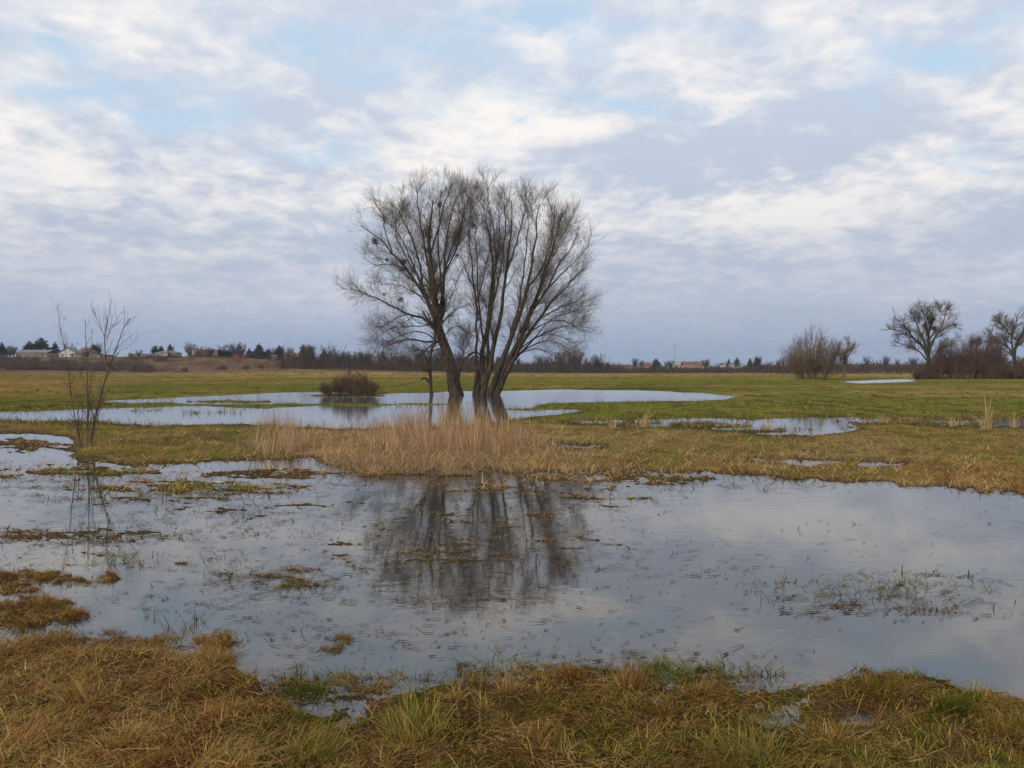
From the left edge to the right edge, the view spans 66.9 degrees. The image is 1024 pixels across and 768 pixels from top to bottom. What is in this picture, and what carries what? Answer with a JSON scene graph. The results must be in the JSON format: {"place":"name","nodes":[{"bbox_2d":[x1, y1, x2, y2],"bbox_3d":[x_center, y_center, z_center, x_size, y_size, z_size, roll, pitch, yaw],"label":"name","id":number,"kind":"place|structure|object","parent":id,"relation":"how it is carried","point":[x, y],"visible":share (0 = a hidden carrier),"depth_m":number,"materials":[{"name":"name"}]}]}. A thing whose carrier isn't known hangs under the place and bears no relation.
{"place":"outdoors","nodes":[
{"label":"outdoors","id":0,"kind":"place"},
{"bbox_2d":[0,379,1023,737],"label":"water","id":1,"kind":"structure","parent":0,"point":[844,527],"depth_m":6.51,"materials":[{"name":"liquid"}]},
{"bbox_2d":[2,611,53,634],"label":"grass tussock","id":2,"kind":"object","parent":1,"relation":"in","point":[19,625],"depth_m":4.91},
{"bbox_2d":[154,609,181,630],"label":"sedge sprig","id":3,"kind":"object","parent":1,"relation":"in","point":[166,621],"visible":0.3,"depth_m":4.90,"materials":[{"name":"green plant"}]},
{"bbox_2d":[172,614,194,630],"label":"sedge sprig","id":4,"kind":"object","parent":1,"relation":"in","point":[184,624],"visible":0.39,"depth_m":4.90,"materials":[{"name":"green plant"}]},
{"bbox_2d":[191,605,214,620],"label":"sedge sprig","id":5,"kind":"object","parent":1,"relation":"in","point":[196,618],"visible":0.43,"depth_m":5.08,"materials":[{"name":"green plant"}]},
{"bbox_2d":[196,633,234,653],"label":"grass tussock","id":6,"kind":"object","parent":1,"relation":"in","point":[215,643],"depth_m":4.54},
{"bbox_2d":[0,450,1023,700],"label":"floating straw","id":7,"kind":"object","parent":1,"relation":"on","point":[834,606],"visible":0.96,"depth_m":6.26,"materials":[{"name":"brown plant"}]},
{"bbox_2d":[761,415,776,427],"bbox_3d":[7.083,1.010,21.312,0.454,0.456,0.402,0,1,0],"label":"dry plume","id":8,"kind":"object","parent":1,"relation":"on","point":[769,425],"visible":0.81,"depth_m":21.34,"materials":[{"name":"beige plant"}]},
{"bbox_2d":[0,357,1023,767],"bbox_3d":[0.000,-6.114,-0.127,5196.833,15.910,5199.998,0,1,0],"label":"ground","id":9,"kind":"structure","parent":0,"point":[290,379],"depth_m":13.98,"materials":[{"name":"plant"}]},
{"bbox_2d":[0,342,8,355],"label":"conifer tree","id":10,"kind":"object","parent":9,"relation":"on","point":[1,347],"visible":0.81,"depth_m":361.02,"materials":[{"name":"green plant"}]},
{"bbox_2d":[0,357,11,367],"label":"slope shrub","id":11,"kind":"object","parent":9,"relation":"on","point":[2,363],"visible":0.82,"depth_m":255.47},
{"bbox_2d":[0,576,20,589],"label":"grass tussock","id":12,"kind":"object","parent":9,"relation":"on","point":[16,582],"depth_m":5.79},
{"bbox_2d":[2,360,34,369],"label":"slope shrub","id":13,"kind":"object","parent":9,"relation":"on","point":[25,365],"visible":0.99,"depth_m":248.84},
{"bbox_2d":[21,341,33,349],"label":"conifer tree","id":14,"kind":"object","parent":9,"relation":"on","point":[27,346],"visible":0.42,"depth_m":357.82,"materials":[{"name":"green plant"}]},
{"bbox_2d":[16,349,58,356],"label":"house","id":15,"kind":"structure","parent":9,"relation":"on","point":[46,353],"depth_m":345.81,"materials":[{"name":"brick"}]},
{"bbox_2d":[0,708,75,766],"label":"grass tussock","id":16,"kind":"object","parent":9,"relation":"on","point":[20,735],"depth_m":3.23,"materials":[{"name":"plant"}]},
{"bbox_2d":[29,338,51,349],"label":"conifer tree","id":17,"kind":"object","parent":9,"relation":"on","point":[41,344],"visible":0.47,"depth_m":360.25,"materials":[{"name":"green plant"}]},
{"bbox_2d":[31,572,56,581],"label":"grass tussock","id":18,"kind":"object","parent":9,"relation":"on","point":[39,577],"depth_m":6.03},
{"bbox_2d":[35,363,54,369],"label":"slope shrub","id":19,"kind":"object","parent":9,"relation":"on","point":[47,367],"visible":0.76,"depth_m":253.80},
{"bbox_2d":[25,589,73,610],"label":"grass tussock","id":20,"kind":"object","parent":9,"relation":"on","point":[44,601],"depth_m":5.34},
{"bbox_2d":[51,342,60,351],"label":"conifer tree","id":21,"kind":"object","parent":9,"relation":"on","point":[54,347],"visible":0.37,"depth_m":363.19,"materials":[{"name":"green plant"}]},
{"bbox_2d":[54,362,85,370],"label":"slope shrub","id":22,"kind":"object","parent":9,"relation":"on","point":[64,366],"visible":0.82,"depth_m":253.76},
{"bbox_2d":[58,347,83,356],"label":"house","id":23,"kind":"structure","parent":9,"relation":"on","point":[72,351],"depth_m":344.81,"materials":[{"name":"paint"}]},
{"bbox_2d":[50,604,95,620],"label":"grass tussock","id":24,"kind":"object","parent":9,"relation":"on","point":[79,614],"depth_m":5.10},
{"bbox_2d":[33,663,124,717],"bbox_3d":[-2.046,1.418,3.696,0.474,0.173,0.436,0,1,0],"label":"grass tussock","id":25,"kind":"object","parent":9,"relation":"on","point":[85,690],"depth_m":3.70,"materials":[{"name":"plant"}]},
{"bbox_2d":[80,347,97,356],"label":"house","id":26,"kind":"structure","parent":9,"relation":"on","point":[90,349],"depth_m":353.38,"materials":[{"name":"brown tile"}]},
{"bbox_2d":[51,292,137,446],"bbox_3d":[-8.498,-0.323,16.034,1.807,3.281,0.968,0,1,-6],"label":"young willow","id":27,"kind":"object","parent":9,"relation":"on","point":[95,415],"visible":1,"depth_m":16.02,"materials":[{"name":"brown plant"}]},
{"bbox_2d":[90,344,102,354],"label":"conifer tree","id":28,"kind":"object","parent":9,"relation":"on","point":[97,349],"visible":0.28,"depth_m":369.35,"materials":[{"name":"green plant"}]},
{"bbox_2d":[88,364,112,370],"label":"slope shrub","id":29,"kind":"object","parent":9,"relation":"on","point":[96,368],"visible":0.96,"depth_m":250.86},
{"bbox_2d":[96,574,115,581],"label":"grass tussock","id":30,"kind":"object","parent":9,"relation":"on","point":[103,578],"depth_m":6.00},
{"bbox_2d":[84,706,173,751],"bbox_3d":[-1.616,1.446,3.319,0.419,0.161,0.413,0,1,0],"label":"grass tussock","id":31,"kind":"object","parent":9,"relation":"on","point":[133,731],"depth_m":3.33,"materials":[{"name":"plant"}]},
{"bbox_2d":[127,353,154,356],"bbox_3d":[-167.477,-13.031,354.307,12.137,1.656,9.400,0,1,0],"label":"house","id":32,"kind":"structure","parent":9,"relation":"on","point":[142,354],"depth_m":349.72,"materials":[{"name":"grey tile"}]},
{"bbox_2d":[127,360,156,371],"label":"slope shrub","id":33,"kind":"object","parent":9,"relation":"on","point":[145,367],"visible":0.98,"depth_m":244.42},
{"bbox_2d":[129,645,166,658],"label":"grass tussock","id":34,"kind":"object","parent":9,"relation":"on","point":[147,652],"depth_m":4.34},
{"bbox_2d":[150,346,157,353],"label":"conifer tree","id":35,"kind":"object","parent":9,"relation":"on","point":[154,350],"visible":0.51,"depth_m":368.91,"materials":[{"name":"green plant"}]},
{"bbox_2d":[152,352,167,361],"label":"slope shrub","id":36,"kind":"object","parent":9,"relation":"on","point":[157,358],"visible":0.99,"depth_m":299.61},
{"bbox_2d":[155,350,181,356],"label":"house","id":37,"kind":"structure","parent":9,"relation":"on","point":[175,353],"depth_m":349.86,"materials":[{"name":"grey tile"}]},
{"bbox_2d":[0,564,378,666],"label":"islet grass","id":38,"kind":"structure","parent":9,"relation":"on","point":[19,604],"depth_m":4.71,"materials":[{"name":"plant"}]},
{"bbox_2d":[185,341,195,355],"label":"tree","id":39,"kind":"object","parent":9,"relation":"on","point":[189,350],"visible":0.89,"depth_m":390.89,"materials":[{"name":"plant"}]},
{"bbox_2d":[191,349,218,355],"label":"house","id":40,"kind":"structure","parent":9,"relation":"on","point":[215,353],"depth_m":344.80,"materials":[{"name":"brown tile"}]},
{"bbox_2d":[197,346,213,356],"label":"slope shrub","id":41,"kind":"object","parent":9,"relation":"on","point":[206,352],"visible":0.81,"depth_m":334.56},
{"bbox_2d":[192,649,227,669],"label":"grass tussock","id":42,"kind":"object","parent":9,"relation":"on","point":[214,662],"depth_m":4.22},
{"bbox_2d":[188,690,254,724],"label":"grass tussock","id":43,"kind":"object","parent":9,"relation":"on","point":[232,704],"depth_m":3.58,"materials":[{"name":"plant"}]},
{"bbox_2d":[219,350,233,355],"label":"conifer tree","id":44,"kind":"object","parent":9,"relation":"on","point":[227,353],"visible":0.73,"depth_m":358.68,"materials":[{"name":"green plant"}]},
{"bbox_2d":[228,342,241,354],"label":"tree","id":45,"kind":"object","parent":9,"relation":"on","point":[235,350],"visible":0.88,"depth_m":368.17,"materials":[{"name":"plant"}]},
{"bbox_2d":[250,343,268,357],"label":"conifer tree","id":46,"kind":"object","parent":9,"relation":"on","point":[260,347],"visible":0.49,"depth_m":356.75,"materials":[{"name":"green plant"}]},
{"bbox_2d":[272,345,283,357],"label":"conifer tree","id":47,"kind":"object","parent":9,"relation":"on","point":[279,351],"visible":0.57,"depth_m":356.67,"materials":[{"name":"green plant"}]},
{"bbox_2d":[280,674,330,703],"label":"grass tussock","id":48,"kind":"object","parent":9,"relation":"on","point":[323,688],"depth_m":3.92,"materials":[{"name":"plant"}]},
{"bbox_2d":[299,343,312,360],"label":"tree","id":49,"kind":"object","parent":9,"relation":"on","point":[304,352],"visible":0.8,"depth_m":252.99,"materials":[{"name":"plant"}]},
{"bbox_2d":[305,351,315,367],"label":"tree","id":50,"kind":"object","parent":9,"relation":"on","point":[307,354],"visible":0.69,"depth_m":243.98,"materials":[{"name":"plant"}]},
{"bbox_2d":[303,343,318,359],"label":"tree","id":51,"kind":"object","parent":9,"relation":"on","point":[315,348],"visible":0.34,"depth_m":257.75,"materials":[{"name":"plant"}]},
{"bbox_2d":[269,708,364,767],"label":"grass tussock","id":52,"kind":"object","parent":9,"relation":"on","point":[319,742],"depth_m":3.21,"materials":[{"name":"plant"}]},
{"bbox_2d":[319,345,335,358],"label":"tree","id":53,"kind":"object","parent":9,"relation":"on","point":[322,350],"visible":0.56,"depth_m":281.41,"materials":[{"name":"plant"}]},
{"bbox_2d":[333,349,346,368],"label":"tree","id":54,"kind":"object","parent":9,"relation":"on","point":[340,356],"visible":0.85,"depth_m":244.57,"materials":[{"name":"plant"}]},
{"bbox_2d":[316,367,386,396],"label":"bare bush","id":55,"kind":"object","parent":9,"relation":"on","point":[362,386],"visible":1,"depth_m":45.38,"materials":[{"name":"plant"}]},
{"bbox_2d":[358,350,368,363],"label":"tree","id":56,"kind":"object","parent":9,"relation":"on","point":[362,356],"visible":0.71,"depth_m":247.68,"materials":[{"name":"plant"}]},
{"bbox_2d":[361,679,455,749],"bbox_3d":[-0.462,1.450,3.478,0.491,0.208,0.484,0,1,0],"label":"grass tussock","id":57,"kind":"object","parent":9,"relation":"on","point":[407,712],"depth_m":3.47,"materials":[{"name":"plant"}]},
{"bbox_2d":[328,160,494,395],"bbox_3d":[-5.850,-6.291,46.488,10.058,14.793,6.940,0,1,9],"label":"willow tree","id":58,"kind":"object","parent":9,"relation":"on","point":[432,285],"visible":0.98,"depth_m":45.76,"materials":[{"name":"brown plant"}]},
{"bbox_2d":[406,308,443,395],"bbox_3d":[-4.991,-1.786,45.527,2.134,5.597,2.042,1,1,23],"label":"stunted willow","id":59,"kind":"object","parent":9,"relation":"on","point":[429,368],"visible":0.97,"depth_m":45.84,"materials":[{"name":"brown plant"}]},
{"bbox_2d":[432,346,441,368],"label":"tree","id":60,"kind":"object","parent":9,"relation":"on","point":[437,358],"visible":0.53,"depth_m":246.70,"materials":[{"name":"plant"}]},
{"bbox_2d":[431,682,472,708],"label":"grass tussock","id":61,"kind":"object","parent":9,"relation":"on","point":[453,695],"depth_m":3.74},
{"bbox_2d":[466,687,495,711],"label":"grass tussock","id":62,"kind":"object","parent":9,"relation":"on","point":[484,705],"depth_m":3.70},
{"bbox_2d":[0,429,1016,695],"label":"shoal grass","id":63,"kind":"structure","parent":9,"relation":"on","point":[466,653],"depth_m":4.83,"materials":[{"name":"plant"}]},
{"bbox_2d":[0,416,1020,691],"bbox_3d":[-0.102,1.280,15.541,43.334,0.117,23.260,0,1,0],"label":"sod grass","id":64,"kind":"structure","parent":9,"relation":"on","point":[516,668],"depth_m":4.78,"materials":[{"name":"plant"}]},
{"bbox_2d":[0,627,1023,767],"bbox_3d":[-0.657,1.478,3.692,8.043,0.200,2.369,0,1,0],"label":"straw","id":65,"kind":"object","parent":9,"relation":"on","point":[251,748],"visible":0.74,"depth_m":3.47,"materials":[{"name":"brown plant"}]},
{"bbox_2d":[0,413,1023,498],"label":"bank grass","id":66,"kind":"structure","parent":9,"relation":"on","point":[765,465],"depth_m":13.36,"materials":[{"name":"plant"}]},
{"bbox_2d":[0,640,1023,767],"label":"green grass","id":67,"kind":"structure","parent":9,"relation":"on","point":[657,697],"depth_m":3.41,"materials":[{"name":"plant"}]},
{"bbox_2d":[0,342,1023,373],"bbox_3d":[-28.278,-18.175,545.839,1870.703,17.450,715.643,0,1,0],"label":"woods","id":68,"kind":"object","parent":9,"relation":"on","point":[294,361],"visible":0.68,"depth_m":246.76,"materials":[{"name":"bark"},{"name":"twigs"}]},
{"bbox_2d":[0,376,1023,425],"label":"meadow grass","id":69,"kind":"structure","parent":9,"relation":"on","point":[520,418],"depth_m":31.09,"materials":[{"name":"plant"}]},
{"bbox_2d":[0,379,1023,431],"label":"shore grass","id":70,"kind":"structure","parent":9,"relation":"on","point":[680,417],"depth_m":24.74,"materials":[{"name":"plant"}]},
{"bbox_2d":[482,669,541,705],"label":"grass tussock","id":71,"kind":"object","parent":9,"relation":"on","point":[506,690],"depth_m":3.83,"materials":[{"name":"plant"}]},
{"bbox_2d":[436,164,608,394],"bbox_3d":[0.661,-6.425,46.690,10.798,14.814,7.272,0,1,0],"label":"willow tree","id":72,"kind":"object","parent":9,"relation":"on","point":[502,371],"visible":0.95,"depth_m":46.47,"materials":[{"name":"brown plant"}]},
{"bbox_2d":[533,353,543,371],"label":"tree","id":73,"kind":"object","parent":9,"relation":"on","point":[540,360],"visible":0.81,"depth_m":255.11,"materials":[{"name":"plant"}]},
{"bbox_2d":[537,355,551,368],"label":"tree","id":74,"kind":"object","parent":9,"relation":"on","point":[544,359],"visible":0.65,"depth_m":262.96,"materials":[{"name":"plant"}]},
{"bbox_2d":[516,712,574,750],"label":"grass tussock","id":75,"kind":"object","parent":9,"relation":"on","point":[549,734],"depth_m":3.34,"materials":[{"name":"plant"}]},
{"bbox_2d":[547,353,556,367],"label":"tree","id":76,"kind":"object","parent":9,"relation":"on","point":[552,360],"visible":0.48,"depth_m":280.12,"materials":[{"name":"plant"}]},
{"bbox_2d":[557,350,566,371],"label":"tree","id":77,"kind":"object","parent":9,"relation":"on","point":[561,363],"visible":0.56,"depth_m":246.78,"materials":[{"name":"plant"}]},
{"bbox_2d":[541,659,596,685],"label":"grass tussock","id":78,"kind":"object","parent":9,"relation":"on","point":[572,674],"depth_m":4.03,"materials":[{"name":"plant"}]},
{"bbox_2d":[563,350,578,366],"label":"tree","id":79,"kind":"object","parent":9,"relation":"on","point":[571,358],"visible":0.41,"depth_m":284.48,"materials":[{"name":"plant"}]},
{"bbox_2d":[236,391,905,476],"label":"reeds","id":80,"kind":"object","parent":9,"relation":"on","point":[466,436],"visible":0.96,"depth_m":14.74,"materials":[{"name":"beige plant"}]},
{"bbox_2d":[589,354,605,367],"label":"tree","id":81,"kind":"object","parent":9,"relation":"on","point":[597,363],"visible":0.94,"depth_m":254.62,"materials":[{"name":"plant"}]},
{"bbox_2d":[569,704,627,748],"bbox_3d":[0.361,1.509,3.445,0.327,0.083,0.328,1,1,23],"label":"grass tussock","id":82,"kind":"object","parent":9,"relation":"on","point":[598,727],"depth_m":3.45,"materials":[{"name":"plant"}]},
{"bbox_2d":[606,416,619,428],"bbox_3d":[2.647,0.979,20.567,0.416,0.416,0.632,0,1,0],"label":"dry plume","id":83,"kind":"object","parent":9,"relation":"on","point":[610,425],"visible":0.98,"depth_m":20.54,"materials":[{"name":"beige plant"}]},
{"bbox_2d":[600,655,660,696],"bbox_3d":[0.606,1.460,3.983,0.360,0.167,0.329,1,1,25],"label":"grass tussock","id":84,"kind":"object","parent":9,"relation":"on","point":[638,684],"depth_m":3.96,"materials":[{"name":"plant"}]},
{"bbox_2d":[636,408,652,426],"bbox_3d":[3.616,0.871,21.205,0.725,0.638,0.744,0,1,0],"label":"dry plume","id":85,"kind":"object","parent":9,"relation":"on","point":[644,423],"visible":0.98,"depth_m":21.27,"materials":[{"name":"beige plant"}]},
{"bbox_2d":[638,362,651,367],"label":"house","id":86,"kind":"structure","parent":9,"relation":"on","point":[646,364],"depth_m":520.14,"materials":[{"name":"red tile"}]},
{"bbox_2d":[651,359,660,367],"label":"conifer tree","id":87,"kind":"object","parent":9,"relation":"on","point":[655,362],"visible":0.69,"depth_m":542.71,"materials":[{"name":"green plant"}]},
{"bbox_2d":[646,694,697,722],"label":"grass tussock","id":88,"kind":"object","parent":9,"relation":"on","point":[661,709],"depth_m":3.61,"materials":[{"name":"plant"}]},
{"bbox_2d":[680,361,704,367],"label":"house","id":89,"kind":"structure","parent":9,"relation":"on","point":[688,364],"depth_m":519.98,"materials":[{"name":"red tile"}]},
{"bbox_2d":[679,673,731,701],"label":"grass tussock","id":90,"kind":"object","parent":9,"relation":"on","point":[704,688],"depth_m":3.84,"materials":[{"name":"plant"}]},
{"bbox_2d":[720,363,742,367],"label":"house","id":91,"kind":"structure","parent":9,"relation":"on","point":[724,365],"depth_m":529.87,"materials":[{"name":"grey tile"}]},
{"bbox_2d":[679,708,805,767],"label":"grass tussock","id":92,"kind":"object","parent":9,"relation":"on","point":[748,754],"depth_m":3.15,"materials":[{"name":"plant"}]},
{"bbox_2d":[755,355,762,365],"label":"tree","id":93,"kind":"object","parent":9,"relation":"on","point":[757,359],"visible":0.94,"depth_m":313.31,"materials":[{"name":"plant"}]},
{"bbox_2d":[773,326,850,379],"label":"bare shrub","id":94,"kind":"object","parent":9,"relation":"on","point":[821,362],"visible":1,"depth_m":104.79,"materials":[{"name":"plant"}]},
{"bbox_2d":[786,714,864,754],"bbox_3d":[1.342,1.462,3.321,0.379,0.131,0.365,1,1,25],"label":"grass tussock","id":95,"kind":"object","parent":9,"relation":"on","point":[826,735],"depth_m":3.32,"materials":[{"name":"plant"}]},
{"bbox_2d":[833,335,858,379],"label":"tree","id":96,"kind":"object","parent":9,"relation":"on","point":[850,350],"visible":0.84,"depth_m":104.11,"materials":[{"name":"plant"}]},
{"bbox_2d":[837,665,926,708],"bbox_3d":[1.836,1.461,3.866,0.466,0.142,0.482,0,1,0],"label":"grass tussock","id":97,"kind":"object","parent":9,"relation":"on","point":[895,684],"depth_m":3.86,"materials":[{"name":"plant"}]},
{"bbox_2d":[881,298,963,378],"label":"bare tree","id":98,"kind":"object","parent":9,"relation":"on","point":[928,344],"visible":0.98,"depth_m":109.71,"materials":[{"name":"brown plant"}]},
{"bbox_2d":[910,365,941,379],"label":"thicket bush","id":99,"kind":"object","parent":9,"relation":"on","point":[919,374],"visible":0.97,"depth_m":108.36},
{"bbox_2d":[915,337,969,378],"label":"thicket bush","id":100,"kind":"object","parent":9,"relation":"on","point":[942,364],"visible":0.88,"depth_m":108.07,"materials":[{"name":"plant"}]},
{"bbox_2d":[948,416,958,426],"bbox_3d":[12.360,0.972,21.709,0.390,0.434,0.442,0,1,13],"label":"dry plume","id":101,"kind":"object","parent":9,"relation":"on","point":[952,421],"visible":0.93,"depth_m":21.68,"materials":[{"name":"beige plant"}]},
{"bbox_2d":[919,683,998,719],"bbox_3d":[2.070,1.454,3.643,0.344,0.129,0.349,0,1,-18],"label":"grass tussock","id":102,"kind":"object","parent":9,"relation":"on","point":[958,700],"depth_m":3.64,"materials":[{"name":"plant"}]},
{"bbox_2d":[945,329,1006,378],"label":"thicket bush","id":103,"kind":"object","parent":9,"relation":"on","point":[972,355],"visible":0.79,"depth_m":107.53,"materials":[{"name":"plant"}]},
{"bbox_2d":[965,397,994,428],"bbox_3d":[12.611,0.675,20.724,1.079,1.050,0.942,0,1,0],"label":"dry plume","id":104,"kind":"object","parent":9,"relation":"on","point":[986,421],"visible":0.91,"depth_m":20.64,"materials":[{"name":"beige plant"}]},
{"bbox_2d":[965,696,1023,739],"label":"grass tussock","id":105,"kind":"object","parent":9,"relation":"on","point":[1000,719],"depth_m":3.44,"materials":[{"name":"plant"}]},
{"bbox_2d":[975,332,1014,378],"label":"thicket bush","id":106,"kind":"object","parent":9,"relation":"on","point":[998,356],"visible":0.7,"depth_m":108.02,"materials":[{"name":"plant"}]},
{"bbox_2d":[977,686,1019,708],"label":"grass tussock","id":107,"kind":"object","parent":9,"relation":"on","point":[990,696],"depth_m":3.73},
{"bbox_2d":[982,307,1023,378],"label":"bare tree","id":108,"kind":"object","parent":9,"relation":"on","point":[1018,342],"visible":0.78,"depth_m":111.50,"materials":[{"name":"brown plant"}]},
{"bbox_2d":[996,357,1023,378],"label":"thicket bush","id":109,"kind":"object","parent":9,"relation":"on","point":[1017,371],"visible":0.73,"depth_m":108.45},
{"bbox_2d":[1007,410,1020,427],"bbox_3d":[13.819,0.933,21.268,0.527,0.529,0.433,0,1,0],"label":"dry plume","id":110,"kind":"object","parent":9,"relation":"on","point":[1010,423],"visible":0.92,"depth_m":21.27,"materials":[{"name":"beige plant"}]},
{"bbox_2d":[0,0,1023,365],"label":"sky","id":111,"kind":"structure","parent":0,"point":[758,173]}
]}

